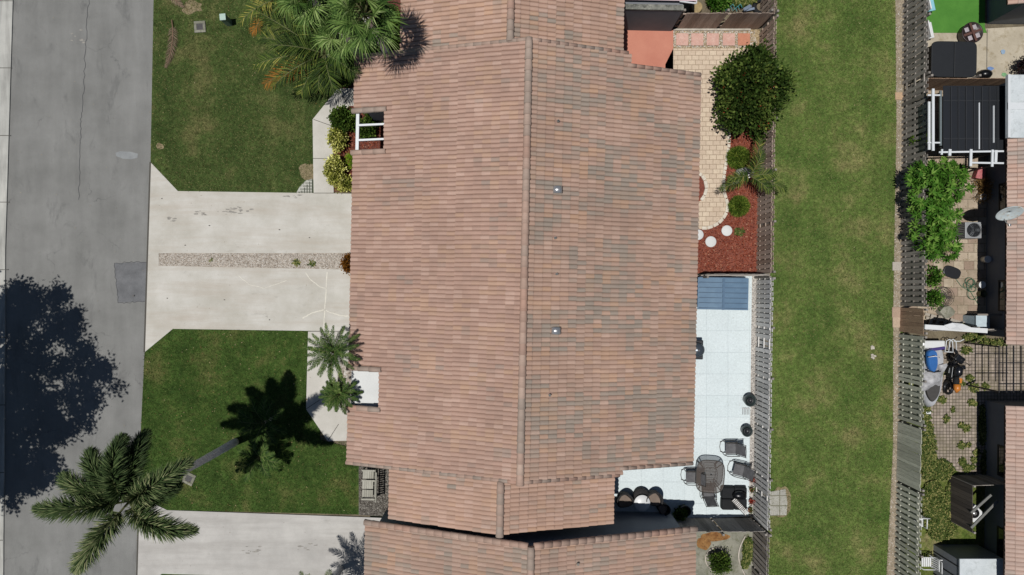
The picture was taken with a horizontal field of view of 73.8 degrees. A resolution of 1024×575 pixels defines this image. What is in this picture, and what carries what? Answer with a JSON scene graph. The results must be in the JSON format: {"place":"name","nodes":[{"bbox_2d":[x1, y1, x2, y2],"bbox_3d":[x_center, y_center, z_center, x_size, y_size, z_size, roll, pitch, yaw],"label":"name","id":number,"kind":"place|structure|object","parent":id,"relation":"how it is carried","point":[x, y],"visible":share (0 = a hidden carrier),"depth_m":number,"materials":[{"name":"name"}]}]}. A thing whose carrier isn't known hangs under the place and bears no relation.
{"place":"outdoors","nodes":[
{"label":"outdoors","id":0,"kind":"place"},
{"bbox_2d":[0,1,12,574],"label":"sidewalk","id":1,"kind":"structure","parent":0,"point":[6,19],"depth_m":30.95,"materials":[{"name":"concrete"}]},
{"bbox_2d":[0,0,348,574],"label":"paving joints","id":2,"kind":"object","parent":1,"relation":"on","point":[146,295],"visible":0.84,"depth_m":30.94,"materials":[{"name":"grey concrete"}]},
{"bbox_2d":[4,0,153,574],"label":"street","id":3,"kind":"structure","parent":0,"point":[74,350],"depth_m":31.00,"materials":[{"name":"grey asphalt"}]},
{"bbox_2d":[115,262,145,301],"bbox_3d":[-17.296,-0.239,30.996,1.546,0.001,1.864,0,90,0],"label":"street patch","id":4,"kind":"object","parent":3,"relation":"on","point":[131,279],"visible":1,"depth_m":31.00,"materials":[{"name":"grey asphalt"}]},
{"bbox_2d":[150,0,338,192],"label":"front lawn","id":5,"kind":"structure","parent":0,"point":[292,135],"depth_m":30.96,"materials":[{"name":"green plant"}]},
{"bbox_2d":[237,0,309,36],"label":"feather palm","id":6,"kind":"object","parent":5,"relation":"on","point":[274,6],"visible":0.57,"depth_m":27.90,"materials":[{"name":"green plant"}]},
{"bbox_2d":[145,163,351,351],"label":"driveway","id":7,"kind":"structure","parent":0,"point":[196,296],"depth_m":30.94,"materials":[{"name":"concrete"}]},
{"bbox_2d":[141,192,369,516],"bbox_3d":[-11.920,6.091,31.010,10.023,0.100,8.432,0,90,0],"label":"front lawn","id":8,"kind":"structure","parent":0,"point":[163,341],"depth_m":30.96,"materials":[{"name":"green plant"}]},
{"bbox_2d":[31,426,238,574],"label":"foxtail palm","id":9,"kind":"object","parent":8,"relation":"on","point":[111,481],"visible":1,"depth_m":21.61,"materials":[{"name":"green plant"}]},
{"bbox_2d":[159,253,349,268],"bbox_3d":[-11.011,-1.170,30.980,10.023,0.050,0.773,0,90,0],"label":"gravel strip","id":10,"kind":"object","parent":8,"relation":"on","point":[242,262],"visible":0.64,"depth_m":30.95,"materials":[{"name":"beige gravel"}]},
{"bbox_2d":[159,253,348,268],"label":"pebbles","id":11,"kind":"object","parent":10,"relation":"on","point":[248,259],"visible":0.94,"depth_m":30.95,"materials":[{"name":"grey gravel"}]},
{"bbox_2d":[235,436,281,482],"bbox_3d":[-11.085,7.461,30.244,2.034,1.513,2.157,0,90,0],"label":"young palm","id":12,"kind":"object","parent":8,"relation":"on","point":[264,458],"visible":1,"depth_m":29.76,"materials":[{"name":"green plant"}]},
{"bbox_2d":[236,395,286,450],"bbox_3d":[-10.922,5.897,30.198,2.299,1.605,2.338,0,90,0],"label":"young palm","id":13,"kind":"object","parent":8,"relation":"on","point":[266,417],"visible":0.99,"depth_m":29.75,"materials":[{"name":"green plant"}]},
{"bbox_2d":[302,324,361,382],"bbox_3d":[-7.333,2.641,29.002,2.347,4.002,2.492,0,90,0],"label":"date palm","id":14,"kind":"object","parent":8,"relation":"on","point":[336,349],"visible":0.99,"depth_m":27.50,"materials":[{"name":"green plant"}]},
{"bbox_2d":[318,375,362,414],"bbox_3d":[-7.137,4.425,29.300,1.654,3.407,1.618,28,90,0],"label":"date palm","id":15,"kind":"object","parent":8,"relation":"on","point":[336,393],"visible":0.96,"depth_m":27.98,"materials":[{"name":"green plant"}]},
{"bbox_2d":[138,505,381,574],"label":"driveway","id":16,"kind":"structure","parent":0,"point":[219,543],"depth_m":30.94,"materials":[{"name":"grey concrete"}]},
{"bbox_2d":[306,332,347,440],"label":"walkway","id":17,"kind":"structure","parent":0,"point":[325,421],"depth_m":30.93,"materials":[{"name":"concrete"}]},
{"bbox_2d":[313,88,353,192],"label":"walkway","id":18,"kind":"structure","parent":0,"point":[321,149],"depth_m":30.93,"materials":[{"name":"concrete"}]},
{"bbox_2d":[334,106,383,191],"bbox_3d":[-6.352,-6.295,31.025,3.432,0.150,3.886,0,90,0],"label":"planting bed","id":19,"kind":"object","parent":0,"point":[366,147],"visible":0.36,"depth_m":30.95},
{"bbox_2d":[322,153,346,188],"bbox_3d":[-7.896,-5.235,30.484,1.186,1.057,1.671,0,90,0],"label":"variegated shrub","id":20,"kind":"object","parent":19,"relation":"on","point":[332,173],"visible":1,"depth_m":30.32,"materials":[{"name":"yellow plant"}]},
{"bbox_2d":[325,125,348,154],"bbox_3d":[-7.824,-6.667,30.496,1.093,1.033,1.559,0,90,0],"label":"variegated shrub","id":21,"kind":"object","parent":19,"relation":"on","point":[336,140],"visible":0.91,"depth_m":30.34,"materials":[{"name":"yellow plant"}]},
{"bbox_2d":[327,104,355,133],"bbox_3d":[-7.555,-7.468,30.384,1.340,1.252,1.408,16,90,0],"label":"green shrub","id":22,"kind":"object","parent":19,"relation":"on","point":[339,118],"visible":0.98,"depth_m":30.15,"materials":[{"name":"green plant"}]},
{"bbox_2d":[352,118,379,138],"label":"green shrub","id":23,"kind":"object","parent":19,"relation":"on","point":[366,132],"visible":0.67,"depth_m":30.40,"materials":[{"name":"green plant"}]},
{"bbox_2d":[337,0,400,87],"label":"planting bed","id":24,"kind":"object","parent":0,"point":[396,4],"depth_m":30.95,"materials":[{"name":"brown soil"}]},
{"bbox_2d":[270,0,344,42],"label":"fan palm","id":25,"kind":"object","parent":24,"relation":"on","point":[290,5],"visible":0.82,"depth_m":25.76,"materials":[{"name":"green plant"}]},
{"bbox_2d":[253,0,367,99],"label":"feather palm","id":26,"kind":"object","parent":24,"relation":"on","point":[320,65],"visible":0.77,"depth_m":27.94,"materials":[{"name":"green plant"}]},
{"bbox_2d":[321,49,354,87],"bbox_3d":[-7.479,-9.864,30.166,1.980,1.691,2.019,-25,90,0],"label":"green shrub","id":27,"kind":"object","parent":24,"relation":"on","point":[340,81],"visible":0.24,"depth_m":29.95,"materials":[{"name":"green plant"}]},
{"bbox_2d":[309,3,368,68],"bbox_3d":[-6.616,-9.975,28.232,2.708,5.562,2.797,0,90,0],"label":"fan palm","id":28,"kind":"object","parent":24,"relation":"on","point":[341,48],"visible":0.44,"depth_m":26.31,"materials":[{"name":"green plant"}]},
{"bbox_2d":[325,0,409,60],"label":"fan palm","id":29,"kind":"object","parent":24,"relation":"on","point":[379,37],"visible":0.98,"depth_m":24.20,"materials":[{"name":"green plant"}]},
{"bbox_2d":[364,3,400,52],"bbox_3d":[-5.667,-11.276,30.212,2.074,1.604,2.744,0,90,0],"label":"green shrub","id":30,"kind":"object","parent":24,"relation":"on","point":[396,41],"visible":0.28,"depth_m":29.99,"materials":[{"name":"green plant"}]},
{"bbox_2d":[359,466,388,515],"bbox_3d":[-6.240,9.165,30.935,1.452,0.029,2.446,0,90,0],"label":"pebbles","id":31,"kind":"object","parent":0,"point":[378,497],"visible":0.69,"depth_m":30.94,"materials":[{"name":"grey gravel"}]},
{"bbox_2d":[361,467,377,502],"bbox_3d":[-6.324,8.786,30.455,0.740,0.990,1.350,1,90,0],"label":"garden bench","id":32,"kind":"object","parent":31,"relation":"on","point":[368,475],"visible":0.96,"depth_m":30.49,"materials":[{"name":"beige wood"}]},
{"bbox_2d":[388,469,614,537],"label":"house wing","id":33,"kind":"structure","parent":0,"point":[500,509],"depth_m":26.96,"materials":[{"name":"tile"}]},
{"bbox_2d":[400,0,624,49],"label":"house wing","id":34,"kind":"structure","parent":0,"point":[597,23],"depth_m":27.01,"materials":[{"name":"tile"}]},
{"bbox_2d":[623,28,672,67],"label":"coral patio","id":35,"kind":"structure","parent":0,"point":[651,48],"depth_m":30.94,"materials":[{"name":"concrete"}]},
{"bbox_2d":[614,276,751,517],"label":"white patio","id":36,"kind":"structure","parent":0,"point":[722,388],"depth_m":30.94,"materials":[{"name":"tile"}]},
{"bbox_2d":[616,491,633,507],"bbox_3d":[5.041,9.501,30.560,0.760,0.760,0.721,-12,90,0],"label":"wicker chair","id":37,"kind":"object","parent":36,"relation":"on","point":[624,499],"visible":1,"depth_m":30.49,"materials":[{"name":"wicker"}]},
{"bbox_2d":[680,468,705,486],"bbox_3d":[8.081,8.486,30.419,0.890,1.031,0.619,0,90,0],"label":"patio chair","id":38,"kind":"object","parent":36,"relation":"on","point":[691,477],"visible":0.98,"depth_m":30.50,"materials":[{"name":"grey metal"}]},
{"bbox_2d":[699,480,718,506],"bbox_3d":[8.789,9.188,30.419,0.619,1.031,0.890,-2,90,0],"label":"patio chair","id":39,"kind":"object","parent":36,"relation":"on","point":[710,499],"visible":0.83,"depth_m":30.45,"materials":[{"name":"grey metal"}]},
{"bbox_2d":[696,277,748,309],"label":"storage shed","id":40,"kind":"structure","parent":36,"relation":"on","point":[724,293],"depth_m":29.77,"materials":[{"name":"blue metal"}]},
{"bbox_2d":[719,440,746,457],"bbox_3d":[9.847,7.211,30.419,0.890,1.031,0.619,0,90,0],"label":"patio chair","id":41,"kind":"object","parent":36,"relation":"on","point":[735,448],"visible":1,"depth_m":30.50,"materials":[{"name":"fabric"}]},
{"bbox_2d":[727,460,755,482],"bbox_3d":[10.204,8.180,30.419,0.890,1.031,0.619,14,90,0],"label":"patio chair","id":42,"kind":"object","parent":36,"relation":"on","point":[740,470],"visible":1,"depth_m":30.45,"materials":[{"name":"grey fabric"}]},
{"bbox_2d":[665,48,749,228],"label":"paver path","id":43,"kind":"structure","parent":0,"point":[713,145],"depth_m":30.94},
{"bbox_2d":[702,131,730,229],"bbox_3d":[9.655,-4.758,30.940,0.986,0.100,4.664,15,90,0],"label":"brick edging","id":44,"kind":"object","parent":43,"relation":"on","point":[721,220],"visible":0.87,"depth_m":30.89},
{"bbox_2d":[673,0,771,572],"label":"yard soil","id":45,"kind":"structure","parent":0,"point":[705,8],"depth_m":31.00,"materials":[{"name":"brown soil"}]},
{"bbox_2d":[623,0,696,30],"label":"lanai","id":46,"kind":"object","parent":45,"relation":"on","point":[651,15],"visible":0.83,"depth_m":29.06,"materials":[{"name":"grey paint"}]},
{"bbox_2d":[673,30,759,47],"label":"pebbles","id":47,"kind":"object","parent":45,"relation":"on","point":[705,36],"visible":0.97,"depth_m":30.96,"materials":[{"name":"beige gravel"}]},
{"bbox_2d":[707,549,732,574],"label":"bush","id":48,"kind":"object","parent":45,"relation":"on","point":[721,563],"visible":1,"depth_m":30.30,"materials":[{"name":"green plant"}]},
{"bbox_2d":[674,517,766,535],"bbox_3d":[9.045,10.524,30.070,3.723,1.860,0.190,0,90,0],"label":"wood fence","id":49,"kind":"object","parent":45,"relation":"on","point":[734,524],"visible":0.8,"depth_m":30.04,"materials":[{"name":"grey wood"}]},
{"bbox_2d":[674,9,773,28],"bbox_3d":[9.261,-11.820,30.070,3.837,1.860,0.188,0,90,0],"label":"wood fence","id":50,"kind":"object","parent":45,"relation":"on","point":[740,20],"visible":0.99,"depth_m":29.98,"materials":[{"name":"wood"}]},
{"bbox_2d":[695,532,754,574],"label":"mossy slab","id":51,"kind":"structure","parent":45,"relation":"on","point":[731,544],"depth_m":30.95,"materials":[{"name":"concrete"}]},
{"bbox_2d":[740,537,753,569],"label":"weeds","id":52,"kind":"object","parent":51,"relation":"on","point":[747,550],"visible":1,"depth_m":30.86,"materials":[{"name":"green plant"}]},
{"bbox_2d":[697,106,758,272],"bbox_3d":[9.216,-4.591,30.990,4.068,0.050,7.886,0,90,0],"label":"mulch bed","id":53,"kind":"object","parent":45,"relation":"on","point":[755,226],"visible":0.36,"depth_m":30.96,"materials":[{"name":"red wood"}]},
{"bbox_2d":[725,146,750,169],"bbox_3d":[10.189,-5.864,30.500,1.177,1.105,1.184,0,90,0],"label":"round bush","id":54,"kind":"object","parent":53,"relation":"on","point":[740,160],"visible":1,"depth_m":30.41,"materials":[{"name":"green plant"}]},
{"bbox_2d":[728,195,750,217],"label":"round bush","id":55,"kind":"object","parent":53,"relation":"on","point":[741,209],"visible":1,"depth_m":30.49,"materials":[{"name":"green plant"}]},
{"bbox_2d":[719,136,786,194],"bbox_3d":[10.150,-5.069,29.600,3.037,2.801,2.525,0,90,0],"label":"feather palm","id":56,"kind":"object","parent":53,"relation":"on","point":[757,176],"visible":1,"depth_m":28.49,"materials":[{"name":"green plant"}]},
{"bbox_2d":[710,38,806,145],"bbox_3d":[10.274,-8.393,29.361,3.987,3.304,4.284,36,90,0],"label":"tree","id":57,"kind":"object","parent":53,"relation":"on","point":[756,71],"visible":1,"depth_m":28.84,"materials":[{"name":"green plant"}]},
{"bbox_2d":[756,14,778,273],"bbox_3d":[11.240,-6.146,30.070,0.190,1.860,11.044,1,90,0],"label":"wood fence","id":58,"kind":"object","parent":53,"relation":"on","point":[765,238],"visible":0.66,"depth_m":29.80,"materials":[{"name":"wood"}]},
{"bbox_2d":[749,276,757,516],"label":"fence gravel","id":59,"kind":"structure","parent":45,"relation":"on","point":[752,380],"depth_m":30.97,"materials":[{"name":"grey gravel"}]},
{"bbox_2d":[751,520,771,574],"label":"wood fence","id":60,"kind":"object","parent":45,"relation":"on","point":[760,541],"visible":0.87,"depth_m":29.94,"materials":[{"name":"grey wood"}]},
{"bbox_2d":[753,277,775,530],"bbox_3d":[11.092,4.990,30.070,0.190,1.860,10.863,1,90,0],"label":"wood fence","id":61,"kind":"object","parent":45,"relation":"on","point":[763,395],"visible":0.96,"depth_m":29.93,"materials":[{"name":"grey wood"}]},
{"bbox_2d":[759,0,778,27],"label":"wood fence","id":62,"kind":"object","parent":45,"relation":"on","point":[769,4],"visible":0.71,"depth_m":30.01,"materials":[{"name":"wood"}]},
{"bbox_2d":[767,0,896,574],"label":"alley lawn","id":63,"kind":"structure","parent":0,"point":[780,432],"depth_m":30.97,"materials":[{"name":"green plant"}]},
{"bbox_2d":[769,489,786,515],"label":"lawn slab","id":64,"kind":"structure","parent":63,"relation":"on","point":[776,498],"depth_m":30.95,"materials":[{"name":"beige concrete"}]},
{"bbox_2d":[886,0,905,574],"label":"alley gravel","id":65,"kind":"structure","parent":0,"point":[898,196],"depth_m":30.98,"materials":[{"name":"beige gravel"}]},
{"bbox_2d":[894,481,924,574],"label":"wood fence","id":66,"kind":"object","parent":65,"relation":"on","point":[910,495],"visible":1,"depth_m":30.01,"materials":[{"name":"grey wood"}]},
{"bbox_2d":[896,420,925,491],"bbox_3d":[17.569,7.387,30.070,0.190,1.860,2.701,1,90,0],"label":"wood fence","id":67,"kind":"object","parent":65,"relation":"on","point":[906,472],"visible":1,"depth_m":30.01,"materials":[{"name":"grey wood"}]},
{"bbox_2d":[899,307,927,334],"bbox_3d":[17.687,1.455,30.070,0.203,1.860,1.112,0,90,0],"label":"wood fence","id":68,"kind":"object","parent":65,"relation":"on","point":[917,326],"visible":1,"depth_m":29.96,"materials":[{"name":"brown wood"}]},
{"bbox_2d":[900,0,930,306],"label":"wood fence","id":69,"kind":"object","parent":65,"relation":"on","point":[913,277],"visible":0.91,"depth_m":30.05,"materials":[{"name":"wood"}]},
{"bbox_2d":[899,331,984,574],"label":"weedy ground","id":70,"kind":"structure","parent":0,"point":[961,536],"depth_m":30.98,"materials":[{"name":"green plant"}]},
{"bbox_2d":[898,333,926,426],"bbox_3d":[17.626,4.023,30.070,0.190,1.860,3.883,1,90,0],"label":"wood fence","id":71,"kind":"object","parent":70,"relation":"on","point":[911,364],"visible":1,"depth_m":29.99,"materials":[{"name":"grey wood"}]},
{"bbox_2d":[923,340,944,406],"bbox_3d":[18.779,3.868,30.381,1.039,1.037,3.018,0,90,0],"label":"jet ski","id":72,"kind":"object","parent":70,"relation":"on","point":[933,355],"visible":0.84,"depth_m":30.29,"materials":[{"name":"white plastic"}]},
{"bbox_2d":[921,363,946,390],"bbox_3d":[18.605,4.039,30.169,1.698,0.417,0.866,-19,90,0],"label":"crumpled cover","id":73,"kind":"object","parent":72,"relation":"on","point":[931,379],"visible":0.85,"depth_m":30.14,"materials":[{"name":"white fabric"}]},
{"bbox_2d":[920,333,1007,542],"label":"weeds","id":74,"kind":"object","parent":70,"relation":"on","point":[938,514],"visible":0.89,"depth_m":30.84,"materials":[{"name":"green plant"}]},
{"bbox_2d":[933,544,1002,574],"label":"garden shed","id":75,"kind":"structure","parent":70,"relation":"on","point":[967,559],"depth_m":29.59,"materials":[{"name":"metal"}]},
{"bbox_2d":[949,474,1003,533],"bbox_3d":[20.263,9.117,30.160,1.416,1.660,2.775,40,90,0],"label":"board screen","id":76,"kind":"object","parent":70,"relation":"on","point":[962,510],"visible":0.94,"depth_m":29.96,"materials":[{"name":"brown wood"}]},
{"bbox_2d":[903,90,990,324],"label":"flagstone yard","id":77,"kind":"structure","parent":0,"point":[974,266],"depth_m":30.96,"materials":[{"name":"beige stone"}]},
{"bbox_2d":[903,155,975,263],"bbox_3d":[18.534,-3.383,29.785,3.337,2.356,4.814,0,90,0],"label":"broadleaf bush","id":78,"kind":"object","parent":77,"relation":"on","point":[941,199],"visible":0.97,"depth_m":29.13,"materials":[{"name":"green plant"}]},
{"bbox_2d":[926,86,1004,159],"bbox_3d":[19.079,-7.102,29.735,3.334,2.530,2.776,0,90,0],"label":"pergola","id":79,"kind":"object","parent":77,"relation":"on","point":[974,118],"visible":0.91,"depth_m":28.70,"materials":[{"name":"black metal"}]},
{"bbox_2d":[955,222,980,238],"bbox_3d":[20.417,-2.539,30.523,0.737,0.834,0.720,0,90,0],"label":"air conditioner","id":80,"kind":"object","parent":77,"relation":"on","point":[968,230],"visible":0.94,"depth_m":30.18,"materials":[{"name":"metal"}]},
{"bbox_2d":[939,149,1003,172],"bbox_3d":[19.225,-5.413,29.738,2.701,2.525,0.737,0,90,0],"label":"aluminium frame","id":81,"kind":"object","parent":77,"relation":"on","point":[994,154],"visible":0.89,"depth_m":28.52,"materials":[{"name":"white paint"}]},
{"bbox_2d":[963,314,1001,327],"bbox_3d":[21.043,1.494,30.442,1.200,1.015,0.680,0,90,0],"label":"storage cabinet","id":82,"kind":"object","parent":77,"relation":"on","point":[981,320],"visible":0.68,"depth_m":30.05,"materials":[{"name":"paint"}]},
{"bbox_2d":[971,177,996,204],"bbox_3d":[21.160,-4.402,30.555,1.142,0.975,1.427,17,90,0],"label":"dry plant","id":83,"kind":"object","parent":77,"relation":"on","point":[985,183],"visible":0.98,"depth_m":30.54,"materials":[{"name":"brown plant"}]},
{"bbox_2d":[998,74,1023,139],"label":"flat roofed annex","id":84,"kind":"object","parent":77,"relation":"on","point":[1014,105],"visible":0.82,"depth_m":28.09,"materials":[{"name":"white paint"}]},
{"bbox_2d":[897,0,1023,571],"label":"yard soil","id":85,"kind":"structure","parent":0,"point":[945,335],"depth_m":31.00,"materials":[{"name":"brown soil"}]},
{"bbox_2d":[925,262,944,289],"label":"weed plant","id":86,"kind":"object","parent":85,"relation":"on","point":[936,280],"visible":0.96,"depth_m":30.60,"materials":[{"name":"green plant"}]},
{"bbox_2d":[925,287,944,310],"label":"weed plant","id":87,"kind":"object","parent":85,"relation":"on","point":[939,299],"visible":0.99,"depth_m":30.60,"materials":[{"name":"green plant"}]},
{"bbox_2d":[906,325,1003,330],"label":"wood fence","id":88,"kind":"object","parent":85,"relation":"on","point":[994,329],"visible":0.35,"depth_m":29.36,"materials":[{"name":"wood"}]},
{"bbox_2d":[924,323,987,332],"bbox_3d":[18.939,1.686,29.010,2.672,0.260,0.348,4,90,0],"label":"white gutter","id":89,"kind":"object","parent":88,"relation":"on","point":[956,327],"visible":1,"depth_m":29.06,"materials":[{"name":"plastic"}]},
{"bbox_2d":[927,0,986,32],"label":"artificial turf","id":90,"kind":"structure","parent":85,"relation":"on","point":[950,16],"depth_m":30.95,"materials":[{"name":"green plastic"}]},
{"bbox_2d":[984,400,1023,574],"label":"tiled house","id":91,"kind":"structure","parent":85,"relation":"on","point":[1004,518],"depth_m":28.36,"materials":[{"name":"tile"}]},
{"bbox_2d":[997,444,1003,477],"bbox_3d":[21.462,7.603,29.450,0.060,1.360,1.360,0,90,0],"label":"window","id":92,"kind":"structure","parent":91,"relation":"in","point":[1000,449],"depth_m":29.95,"materials":[{"name":"glass"}]},
{"bbox_2d":[985,138,1023,344],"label":"tiled house","id":93,"kind":"structure","parent":85,"relation":"on","point":[1005,271],"depth_m":28.36,"materials":[{"name":"tile"}]},
{"bbox_2d":[995,206,1023,225],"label":"satellite dish","id":94,"kind":"object","parent":93,"relation":"attached to","point":[1009,213],"visible":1,"depth_m":27.86,"materials":[{"name":"metal"}]},
{"bbox_2d":[987,0,1023,23],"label":"tiled house","id":95,"kind":"structure","parent":85,"relation":"on","point":[1005,11],"depth_m":30.23,"materials":[{"name":"tile"}]},
{"bbox_2d":[907,26,1023,85],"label":"concrete patio","id":96,"kind":"structure","parent":0,"point":[991,43],"depth_m":30.96,"materials":[{"name":"beige concrete"}]},
{"bbox_2d":[921,41,976,78],"bbox_3d":[19.475,-10.057,30.495,2.000,0.930,1.580,1,90,0],"label":"hot tub","id":97,"kind":"object","parent":96,"relation":"on","point":[952,59],"visible":0.87,"depth_m":30.03,"materials":[{"name":"black plastic"}]},
{"bbox_2d":[907,74,1004,90],"bbox_3d":[21.068,-9.024,30.070,6.314,1.860,0.189,0,90,0],"label":"wood fence","id":98,"kind":"object","parent":96,"relation":"on","point":[939,83],"visible":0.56,"depth_m":29.74,"materials":[{"name":"wood"}]},
{"bbox_2d":[958,22,982,42],"bbox_3d":[20.572,-11.393,30.677,0.940,0.547,0.935,-20,90,0],"label":"fire table","id":99,"kind":"object","parent":96,"relation":"on","point":[970,32],"visible":0.97,"depth_m":30.46,"materials":[{"name":"brown wood"}]},
{"bbox_2d":[930,344,1023,474],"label":"grid paver yard","id":100,"kind":"structure","parent":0,"point":[981,360],"depth_m":30.96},
{"bbox_2d":[943,348,970,394],"bbox_3d":[19.702,3.778,30.406,0.819,1.108,2.100,8,90,0],"label":"motorcycle","id":101,"kind":"object","parent":100,"relation":"on","point":[955,373],"visible":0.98,"depth_m":30.16,"materials":[{"name":"black plastic"}]},
{"bbox_2d":[936,371,990,474],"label":"weeds","id":102,"kind":"object","parent":100,"relation":"on","point":[982,431],"visible":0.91,"depth_m":30.89,"materials":[{"name":"green plant"}]},
{"bbox_2d":[964,342,1023,392],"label":"pergola","id":103,"kind":"object","parent":100,"relation":"on","point":[1013,383],"visible":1,"depth_m":28.78,"materials":[{"name":"metal"}]},
{"label":"ground","id":104,"kind":"structure","parent":0,"visible":0},
{"bbox_2d":[345,36,701,486],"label":"tiled house","id":105,"kind":"structure","parent":104,"relation":"on","point":[523,260],"depth_m":27.06,"materials":[{"name":"tile"}]},
{"bbox_2d":[363,507,697,574],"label":"tiled house","id":106,"kind":"structure","parent":104,"relation":"on","point":[640,543],"depth_m":27.37,"materials":[{"name":"tile"}]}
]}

